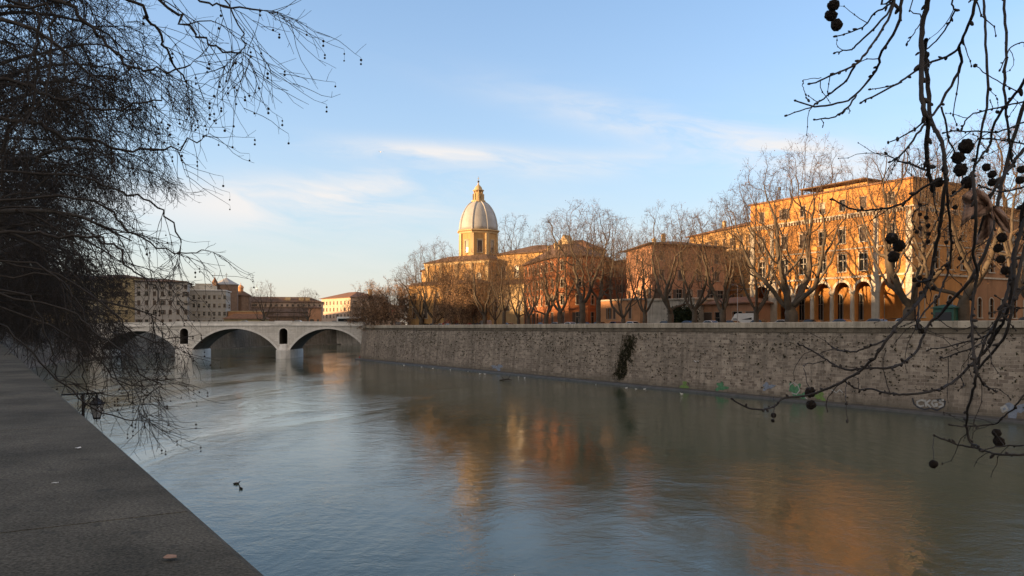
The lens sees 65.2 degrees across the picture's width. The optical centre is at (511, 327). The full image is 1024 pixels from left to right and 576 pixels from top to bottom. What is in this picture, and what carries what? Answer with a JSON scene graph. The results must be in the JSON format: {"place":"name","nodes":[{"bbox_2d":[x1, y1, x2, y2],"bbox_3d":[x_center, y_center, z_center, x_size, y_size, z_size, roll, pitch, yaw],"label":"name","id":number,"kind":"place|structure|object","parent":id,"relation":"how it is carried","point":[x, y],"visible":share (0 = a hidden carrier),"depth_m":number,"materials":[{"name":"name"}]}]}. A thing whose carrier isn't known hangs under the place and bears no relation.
{"place":"outdoors","nodes":[
{"label":"outdoors","id":0,"kind":"place"},
{"bbox_2d":[238,284,251,310],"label":"building","id":1,"kind":"structure","parent":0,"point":[243,302],"depth_m":466.19,"materials":[{"name":"paint"}]},
{"bbox_2d":[0,0,1023,324],"label":"sky","id":2,"kind":"structure","parent":0,"point":[630,107],"materials":[{"name":"blue"}]},
{"bbox_2d":[32,344,1023,575],"bbox_3d":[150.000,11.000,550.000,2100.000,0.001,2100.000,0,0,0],"label":"river","id":3,"kind":"structure","parent":0,"point":[337,460],"depth_m":60.07,"materials":[{"name":"grey liquid"}]},
{"bbox_2d":[0,326,340,575],"bbox_3d":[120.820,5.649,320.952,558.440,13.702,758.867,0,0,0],"label":"embankment wall","id":4,"kind":"structure","parent":3,"relation":"in","point":[105,506],"depth_m":2.31,"materials":[{"name":"stone"}]},
{"bbox_2d":[62,392,104,421],"bbox_3d":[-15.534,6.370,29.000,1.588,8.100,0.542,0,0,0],"label":"quay lantern","id":5,"kind":"object","parent":4,"relation":"on","point":[95,415],"visible":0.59,"depth_m":28.95,"materials":[{"name":"metal"}]},
{"bbox_2d":[163,554,176,557],"bbox_3d":[-0.732,0.491,1.719,0.034,0.005,0.022,0,0,17],"label":"dead leaf","id":6,"kind":"object","parent":4,"relation":"on","point":[170,556],"visible":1,"depth_m":1.72,"materials":[{"name":"brown plant"}]},
{"bbox_2d":[90,321,363,358],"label":"stone bridge","id":7,"kind":"structure","parent":3,"relation":"in","point":[287,339],"depth_m":290.00,"materials":[{"name":"stone"}]},
{"bbox_2d":[337,317,367,323],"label":"city bus","id":8,"kind":"object","parent":7,"relation":"on","point":[340,319],"visible":0.09,"depth_m":295.25,"materials":[{"name":"white paint"}]},
{"bbox_2d":[336,330,359,343],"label":"embankment wall","id":9,"kind":"structure","parent":3,"relation":"in","point":[343,337],"depth_m":538.59,"materials":[{"name":"grey stone"}]},
{"bbox_2d":[355,320,1023,423],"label":"embankment wall","id":10,"kind":"structure","parent":3,"relation":"in","point":[751,384],"depth_m":128.23,"materials":[{"name":"stone"}]},
{"bbox_2d":[609,334,637,379],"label":"creeper","id":11,"kind":"object","parent":10,"relation":"attached to","point":[622,356],"visible":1,"depth_m":155.53,"materials":[{"name":"green plant"}]},
{"bbox_2d":[373,330,1023,407],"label":"wall weeds","id":12,"kind":"object","parent":10,"relation":"attached to","point":[1001,368],"depth_m":142.54,"materials":[{"name":"green plant"}]},
{"bbox_2d":[606,260,625,299],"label":"red rear house","id":13,"kind":"structure","parent":0,"point":[614,290],"depth_m":201.87,"materials":[{"name":"clear paint"}]},
{"bbox_2d":[971,206,1023,320],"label":"palace wing","id":14,"kind":"structure","parent":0,"point":[986,300],"depth_m":139.89,"materials":[{"name":"orange paint"}]},
{"bbox_2d":[976,297,981,317],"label":"window","id":15,"kind":"structure","parent":14,"relation":"in","point":[978,300],"depth_m":137.72,"materials":[{"name":"glass"}]},
{"bbox_2d":[976,252,982,272],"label":"window","id":16,"kind":"structure","parent":14,"relation":"in","point":[977,255],"depth_m":137.64,"materials":[{"name":"glass"}]},
{"bbox_2d":[988,297,994,318],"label":"window","id":17,"kind":"structure","parent":14,"relation":"in","point":[990,301],"depth_m":139.76,"materials":[{"name":"glass"}]},
{"label":"ground","id":18,"kind":"structure","parent":0,"visible":0},
{"bbox_2d":[344,279,394,335],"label":"bushy tree","id":19,"kind":"object","parent":18,"relation":"on","point":[362,311],"visible":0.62,"depth_m":279.41,"materials":[{"name":"brown plant"}]},
{"bbox_2d":[366,275,408,331],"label":"bushy tree","id":20,"kind":"object","parent":18,"relation":"on","point":[384,316],"visible":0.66,"depth_m":270.80,"materials":[{"name":"brown plant"}]},
{"bbox_2d":[385,276,423,325],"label":"bushy tree","id":21,"kind":"object","parent":18,"relation":"on","point":[405,314],"visible":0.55,"depth_m":257.11,"materials":[{"name":"brown plant"}]},
{"bbox_2d":[388,256,439,324],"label":"plane tree","id":22,"kind":"object","parent":18,"relation":"on","point":[421,318],"visible":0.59,"depth_m":252.29,"materials":[{"name":"brown plant"}]},
{"bbox_2d":[397,236,469,324],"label":"plane tree","id":23,"kind":"object","parent":18,"relation":"on","point":[423,282],"visible":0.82,"depth_m":239.61,"materials":[{"name":"brown plant"}]},
{"bbox_2d":[429,258,459,324],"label":"bushy tree","id":24,"kind":"object","parent":18,"relation":"on","point":[443,306],"visible":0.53,"depth_m":235.48,"materials":[{"name":"brown plant"}]},
{"bbox_2d":[429,255,470,324],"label":"plane tree","id":25,"kind":"object","parent":18,"relation":"on","point":[458,264],"visible":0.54,"depth_m":234.20,"materials":[{"name":"brown plant"}]},
{"bbox_2d":[439,252,482,324],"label":"bushy tree","id":26,"kind":"object","parent":18,"relation":"on","point":[457,300],"visible":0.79,"depth_m":223.82,"materials":[{"name":"brown plant"}]},
{"bbox_2d":[457,258,492,324],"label":"bushy tree","id":27,"kind":"object","parent":18,"relation":"on","point":[465,318],"visible":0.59,"depth_m":222.93,"materials":[{"name":"brown plant"}]},
{"bbox_2d":[407,177,547,324],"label":"domed church","id":28,"kind":"structure","parent":18,"relation":"on","point":[478,225],"depth_m":255.80,"materials":[{"name":"stone"}]},
{"bbox_2d":[452,246,515,323],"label":"plane tree","id":29,"kind":"object","parent":18,"relation":"on","point":[477,302],"visible":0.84,"depth_m":213.88,"materials":[{"name":"brown plant"}]},
{"bbox_2d":[471,257,516,323],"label":"plane tree","id":30,"kind":"object","parent":18,"relation":"on","point":[493,317],"visible":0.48,"depth_m":214.80,"materials":[{"name":"brown plant"}]},
{"bbox_2d":[476,239,529,323],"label":"plane tree","id":31,"kind":"object","parent":18,"relation":"on","point":[502,306],"visible":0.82,"depth_m":205.02,"materials":[{"name":"brown plant"}]},
{"bbox_2d":[498,213,537,251],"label":"plane tree","id":32,"kind":"object","parent":18,"relation":"on","point":[523,225],"visible":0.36,"depth_m":272.92,"materials":[{"name":"brown plant"}]},
{"bbox_2d":[493,252,543,323],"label":"plane tree","id":33,"kind":"object","parent":18,"relation":"on","point":[518,315],"visible":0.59,"depth_m":202.88,"materials":[{"name":"brown plant"}]},
{"bbox_2d":[504,250,554,323],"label":"plane tree","id":34,"kind":"object","parent":18,"relation":"on","point":[528,311],"visible":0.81,"depth_m":195.00,"materials":[{"name":"brown plant"}]},
{"bbox_2d":[517,236,573,323],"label":"plane tree","id":35,"kind":"object","parent":18,"relation":"on","point":[549,309],"visible":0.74,"depth_m":189.80,"materials":[{"name":"brown plant"}]},
{"bbox_2d":[522,214,595,323],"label":"plane tree","id":36,"kind":"object","parent":18,"relation":"on","point":[559,314],"visible":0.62,"depth_m":188.65,"materials":[{"name":"brown plant"}]},
{"bbox_2d":[521,240,611,323],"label":"rust palazzo","id":37,"kind":"structure","parent":18,"relation":"on","point":[570,312],"depth_m":199.37,"materials":[{"name":"paint"}]},
{"bbox_2d":[572,312,579,323],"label":"window","id":38,"kind":"structure","parent":37,"relation":"in","point":[575,315],"depth_m":196.46,"materials":[{"name":"grey glass"}]},
{"bbox_2d":[561,235,603,253],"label":"cream gabled house","id":39,"kind":"structure","parent":18,"relation":"on","point":[591,245],"depth_m":241.09,"materials":[{"name":"beige paint"}]},
{"bbox_2d":[538,197,640,323],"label":"plane tree","id":40,"kind":"object","parent":18,"relation":"on","point":[582,302],"visible":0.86,"depth_m":175.70,"materials":[{"name":"brown plant"}]},
{"bbox_2d":[566,207,628,323],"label":"plane tree","id":41,"kind":"object","parent":18,"relation":"on","point":[598,310],"visible":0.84,"depth_m":172.72,"materials":[{"name":"brown plant"}]},
{"bbox_2d":[595,216,646,259],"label":"plane tree","id":42,"kind":"object","parent":18,"relation":"on","point":[618,238],"visible":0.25,"depth_m":218.16,"materials":[{"name":"brown plant"}]},
{"bbox_2d":[584,231,660,322],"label":"plane tree","id":43,"kind":"object","parent":18,"relation":"on","point":[620,312],"visible":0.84,"depth_m":164.08,"materials":[{"name":"brown plant"}]},
{"bbox_2d":[601,298,659,322],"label":"annex","id":44,"kind":"object","parent":18,"relation":"on","point":[609,314],"visible":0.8,"depth_m":181.10,"materials":[{"name":"beige paint"}]},
{"bbox_2d":[606,308,610,319],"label":"window","id":45,"kind":"structure","parent":44,"relation":"in","point":[606,308],"depth_m":185.37,"materials":[{"name":"grey glass"}]},
{"bbox_2d":[616,227,670,322],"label":"plane tree","id":46,"kind":"object","parent":18,"relation":"on","point":[644,311],"visible":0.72,"depth_m":159.66,"materials":[{"name":"brown plant"}]},
{"bbox_2d":[628,202,715,322],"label":"plane tree","id":47,"kind":"object","parent":18,"relation":"on","point":[664,298],"visible":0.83,"depth_m":151.92,"materials":[{"name":"brown plant"}]},
{"bbox_2d":[625,233,728,298],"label":"salmon house","id":48,"kind":"structure","parent":18,"relation":"on","point":[718,287],"depth_m":182.37,"materials":[{"name":"orange paint"}]},
{"bbox_2d":[673,289,685,297],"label":"window","id":49,"kind":"structure","parent":48,"relation":"in","point":[678,295],"depth_m":180.73,"materials":[{"name":"grey glass"}]},
{"bbox_2d":[715,290,725,298],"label":"window","id":50,"kind":"structure","parent":48,"relation":"in","point":[720,295],"depth_m":186.60,"materials":[{"name":"grey glass"}]},
{"bbox_2d":[647,297,713,322],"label":"white shed","id":51,"kind":"structure","parent":18,"relation":"on","point":[657,312],"depth_m":167.92,"materials":[{"name":"clear paint"}]},
{"bbox_2d":[663,304,703,322],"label":"hedge","id":52,"kind":"object","parent":18,"relation":"on","point":[681,314],"visible":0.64,"depth_m":155.44,"materials":[{"name":"green plant"}]},
{"bbox_2d":[653,207,729,322],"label":"plane tree","id":53,"kind":"object","parent":18,"relation":"on","point":[699,303],"visible":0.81,"depth_m":146.80,"materials":[{"name":"brown plant"}]},
{"bbox_2d":[685,220,749,296],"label":"yellow palazzo","id":54,"kind":"structure","parent":18,"relation":"on","point":[740,294],"depth_m":193.21,"materials":[{"name":"clear paint"}]},
{"bbox_2d":[677,195,767,322],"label":"plane tree","id":55,"kind":"object","parent":18,"relation":"on","point":[724,303],"visible":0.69,"depth_m":141.86,"materials":[{"name":"brown plant"}]},
{"bbox_2d":[702,296,773,322],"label":"brown canteen","id":56,"kind":"structure","parent":18,"relation":"on","point":[711,312],"depth_m":153.91,"materials":[{"name":"clear paint"}]},
{"bbox_2d":[704,312,711,320],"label":"window","id":57,"kind":"structure","parent":56,"relation":"in","point":[707,316],"depth_m":160.27,"materials":[{"name":"grey glass"}]},
{"bbox_2d":[714,312,719,322],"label":"window","id":58,"kind":"structure","parent":56,"relation":"in","point":[717,313],"depth_m":158.06,"materials":[{"name":"grey glass"}]},
{"bbox_2d":[705,179,804,321],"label":"plane tree","id":59,"kind":"object","parent":18,"relation":"on","point":[756,308],"visible":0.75,"depth_m":133.82,"materials":[{"name":"brown plant"}]},
{"bbox_2d":[709,141,867,321],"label":"plane tree","id":60,"kind":"object","parent":18,"relation":"on","point":[790,312],"visible":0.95,"depth_m":126.58,"materials":[{"name":"brown plant"}]},
{"bbox_2d":[774,132,852,198],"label":"plane tree","id":61,"kind":"object","parent":18,"relation":"on","point":[790,161],"visible":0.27,"depth_m":159.37,"materials":[{"name":"brown plant"}]},
{"bbox_2d":[749,176,971,321],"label":"arcaded palace","id":62,"kind":"structure","parent":18,"relation":"on","point":[855,289],"depth_m":138.05,"materials":[{"name":"orange paint"}]},
{"bbox_2d":[760,260,765,277],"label":"window","id":63,"kind":"structure","parent":62,"relation":"in","point":[763,271],"depth_m":154.51,"materials":[{"name":"stone"}]},
{"bbox_2d":[779,257,788,276],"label":"window","id":64,"kind":"structure","parent":62,"relation":"in","point":[785,268],"depth_m":149.90,"materials":[{"name":"stone"}]},
{"bbox_2d":[779,209,789,220],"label":"window","id":65,"kind":"structure","parent":62,"relation":"in","point":[786,210],"depth_m":150.16,"materials":[{"name":"grey glass"}]},
{"bbox_2d":[797,256,806,275],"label":"window","id":66,"kind":"structure","parent":62,"relation":"in","point":[803,262],"depth_m":146.50,"materials":[{"name":"stone"}]},
{"bbox_2d":[798,231,806,248],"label":"window","id":67,"kind":"structure","parent":62,"relation":"in","point":[803,238],"depth_m":146.46,"materials":[{"name":"glass"}]},
{"bbox_2d":[817,229,826,246],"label":"window","id":68,"kind":"structure","parent":62,"relation":"in","point":[822,236],"depth_m":143.07,"materials":[{"name":"stone"}]},
{"bbox_2d":[818,254,826,273],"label":"window","id":69,"kind":"structure","parent":62,"relation":"in","point":[824,266],"depth_m":142.67,"materials":[{"name":"glass"}]},
{"bbox_2d":[836,252,846,272],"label":"window","id":70,"kind":"structure","parent":62,"relation":"in","point":[842,263],"depth_m":139.28,"materials":[{"name":"glass"}]},
{"bbox_2d":[838,227,846,244],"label":"window","id":71,"kind":"structure","parent":62,"relation":"in","point":[842,241],"depth_m":139.18,"materials":[{"name":"glass"}]},
{"bbox_2d":[857,250,868,270],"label":"window","id":72,"kind":"structure","parent":62,"relation":"in","point":[863,255],"depth_m":135.72,"materials":[{"name":"glass"}]},
{"bbox_2d":[858,224,867,242],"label":"window","id":73,"kind":"structure","parent":62,"relation":"in","point":[861,238],"depth_m":135.79,"materials":[{"name":"glass"}]},
{"bbox_2d":[859,196,866,208],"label":"window","id":74,"kind":"structure","parent":62,"relation":"in","point":[863,197],"depth_m":135.57,"materials":[{"name":"grey glass"}]},
{"bbox_2d":[934,248,940,268],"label":"window","id":75,"kind":"structure","parent":62,"relation":"in","point":[935,266],"depth_m":131.48,"materials":[{"name":"stone"}]},
{"bbox_2d":[837,119,989,320],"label":"plane tree","id":76,"kind":"object","parent":18,"relation":"on","point":[897,288],"visible":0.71,"depth_m":110.38,"materials":[{"name":"brown plant"}]},
{"bbox_2d":[866,109,1023,320],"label":"plane tree","id":77,"kind":"object","parent":18,"relation":"on","point":[963,303],"visible":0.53,"depth_m":104.45,"materials":[{"name":"brown plant"}]},
{"bbox_2d":[930,305,959,320],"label":"green kiosk","id":78,"kind":"object","parent":18,"relation":"on","point":[950,313],"visible":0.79,"depth_m":105.24,"materials":[{"name":"paint"}]},
{"bbox_2d":[953,120,1023,297],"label":"plane tree","id":79,"kind":"object","parent":18,"relation":"on","point":[1007,252],"visible":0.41,"depth_m":97.73,"materials":[{"name":"brown plant"}]},
{"label":"sidewalk","id":80,"kind":"structure","parent":0,"visible":0},
{"bbox_2d":[0,195,60,350],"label":"plane tree","id":81,"kind":"object","parent":80,"relation":"on","point":[11,325],"visible":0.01,"depth_m":92.77,"materials":[{"name":"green plant"}]},
{"bbox_2d":[0,197,88,348],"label":"plane tree","id":82,"kind":"object","parent":80,"relation":"on","point":[24,291],"visible":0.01,"depth_m":82.52,"materials":[{"name":"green plant"}]},
{"bbox_2d":[1,136,107,355],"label":"plane tree","id":83,"kind":"object","parent":80,"relation":"on","point":[55,243],"visible":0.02,"depth_m":65.86,"materials":[{"name":"brown plant"}]},
{"bbox_2d":[0,120,124,356],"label":"plane tree","id":84,"kind":"object","parent":80,"relation":"on","point":[5,337],"visible":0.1,"depth_m":57.78,"materials":[{"name":"brown plant"}]},
{"bbox_2d":[0,8,145,369],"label":"plane tree","id":85,"kind":"object","parent":80,"relation":"on","point":[61,193],"visible":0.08,"depth_m":42.53,"materials":[{"name":"brown plant"}]},
{"bbox_2d":[0,0,206,400],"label":"plane tree","id":86,"kind":"object","parent":80,"relation":"on","point":[26,240],"visible":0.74,"depth_m":25.27,"materials":[{"name":"brown plant"}]},
{"bbox_2d":[0,0,210,380],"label":"plane tree","id":87,"kind":"object","parent":80,"relation":"on","point":[76,163],"visible":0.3,"depth_m":35.76,"materials":[{"name":"brown plant"}]},
{"bbox_2d":[0,0,254,456],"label":"plane tree","id":88,"kind":"object","parent":80,"relation":"on","point":[28,210],"visible":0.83,"depth_m":17.08,"materials":[{"name":"brown plant"}]},
{"bbox_2d":[0,0,365,323],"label":"plane tree","id":89,"kind":"object","parent":80,"relation":"on","point":[16,120],"visible":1,"depth_m":11.70,"materials":[{"name":"brown plant"}]},
{"bbox_2d":[731,0,1023,476],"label":"plane tree","id":90,"kind":"object","parent":80,"relation":"on","point":[977,203],"visible":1,"depth_m":2.44,"materials":[{"name":"brown plant"}]},
{"bbox_3d":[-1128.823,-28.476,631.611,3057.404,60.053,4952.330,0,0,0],"label":"hill","id":91,"kind":"structure","parent":0,"visible":0},
{"bbox_2d":[50,273,105,323],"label":"shaded block","id":92,"kind":"structure","parent":91,"relation":"on","point":[91,301],"depth_m":335.11,"materials":[{"name":"paint"}]},
{"bbox_2d":[94,275,151,322],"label":"ochre block","id":93,"kind":"structure","parent":91,"relation":"on","point":[132,319],"depth_m":402.49,"materials":[{"name":"beige paint"}]},
{"bbox_2d":[134,279,194,321],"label":"grey block","id":94,"kind":"structure","parent":91,"relation":"on","point":[174,316],"depth_m":401.41,"materials":[{"name":"grey paint"}]},
{"bbox_2d":[190,283,230,321],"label":"terrace palazzo","id":95,"kind":"structure","parent":91,"relation":"on","point":[217,303],"depth_m":422.64,"materials":[{"name":"paint"}]},
{"bbox_2d":[218,273,238,310],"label":"church tower","id":96,"kind":"structure","parent":91,"relation":"on","point":[232,286],"depth_m":451.76,"materials":[{"name":"brick"}]},
{"bbox_2d":[227,311,264,315],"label":"pink house","id":97,"kind":"structure","parent":91,"relation":"on","point":[240,312],"depth_m":432.80,"materials":[{"name":"clear stone"}]},
{"bbox_2d":[223,314,269,320],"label":"terracotta house","id":98,"kind":"structure","parent":91,"relation":"on","point":[242,317],"depth_m":413.51,"materials":[{"name":"orange stone"}]},
{"bbox_2d":[245,281,277,320],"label":"bare tree","id":99,"kind":"object","parent":91,"relation":"on","point":[262,305],"visible":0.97,"depth_m":404.98,"materials":[{"name":"brown plant"}]},
{"bbox_2d":[267,303,284,320],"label":"bare tree","id":100,"kind":"object","parent":91,"relation":"on","point":[277,305],"visible":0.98,"depth_m":399.77,"materials":[{"name":"brown plant"}]},
{"bbox_2d":[249,297,323,321],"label":"long hospital","id":101,"kind":"structure","parent":91,"relation":"on","point":[285,302],"depth_m":481.72,"materials":[{"name":"brown stone"}]},
{"bbox_2d":[267,313,308,320],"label":"roofs","id":102,"kind":"structure","parent":91,"relation":"on","point":[285,317],"depth_m":439.16,"materials":[{"name":"brown"}]},
{"bbox_2d":[287,302,309,320],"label":"bare tree","id":103,"kind":"object","parent":91,"relation":"on","point":[294,312],"visible":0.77,"depth_m":424.78,"materials":[{"name":"brown plant"}]},
{"bbox_2d":[293,288,319,320],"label":"bare tree","id":104,"kind":"object","parent":91,"relation":"on","point":[310,302],"visible":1,"depth_m":414.88,"materials":[{"name":"brown plant"}]},
{"bbox_2d":[308,306,320,321],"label":"salmon lodge","id":105,"kind":"structure","parent":91,"relation":"on","point":[317,312],"depth_m":441.25,"materials":[{"name":"orange stone"}]},
{"bbox_2d":[342,299,361,316],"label":"bare tree","id":106,"kind":"object","parent":91,"relation":"on","point":[348,307],"visible":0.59,"depth_m":498.67,"materials":[{"name":"brown plant"}]},
{"bbox_2d":[320,290,384,324],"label":"pale palazzo","id":107,"kind":"structure","parent":91,"relation":"on","point":[333,306],"depth_m":526.11,"materials":[{"name":"beige paint"}]},
{"label":"road","id":108,"kind":"structure","parent":0,"visible":0},
{"bbox_2d":[731,313,753,321],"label":"parked van","id":109,"kind":"object","parent":108,"relation":"on","point":[745,317],"visible":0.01,"depth_m":149.96,"materials":[{"name":"white paint"}]},
{"bbox_2d":[803,319,820,321],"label":"parked car","id":110,"kind":"object","parent":108,"relation":"on","point":[811,320],"visible":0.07,"depth_m":128.33,"materials":[{"name":"black paint"}]},
{"bbox_2d":[832,319,852,321],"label":"parked car","id":111,"kind":"object","parent":108,"relation":"on","point":[842,320],"visible":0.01,"depth_m":123.48,"materials":[{"name":"blue paint"}]},
{"bbox_2d":[867,318,886,320],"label":"parked car","id":112,"kind":"object","parent":108,"relation":"on","point":[877,319],"visible":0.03,"depth_m":118.45,"materials":[{"name":"grey paint"}]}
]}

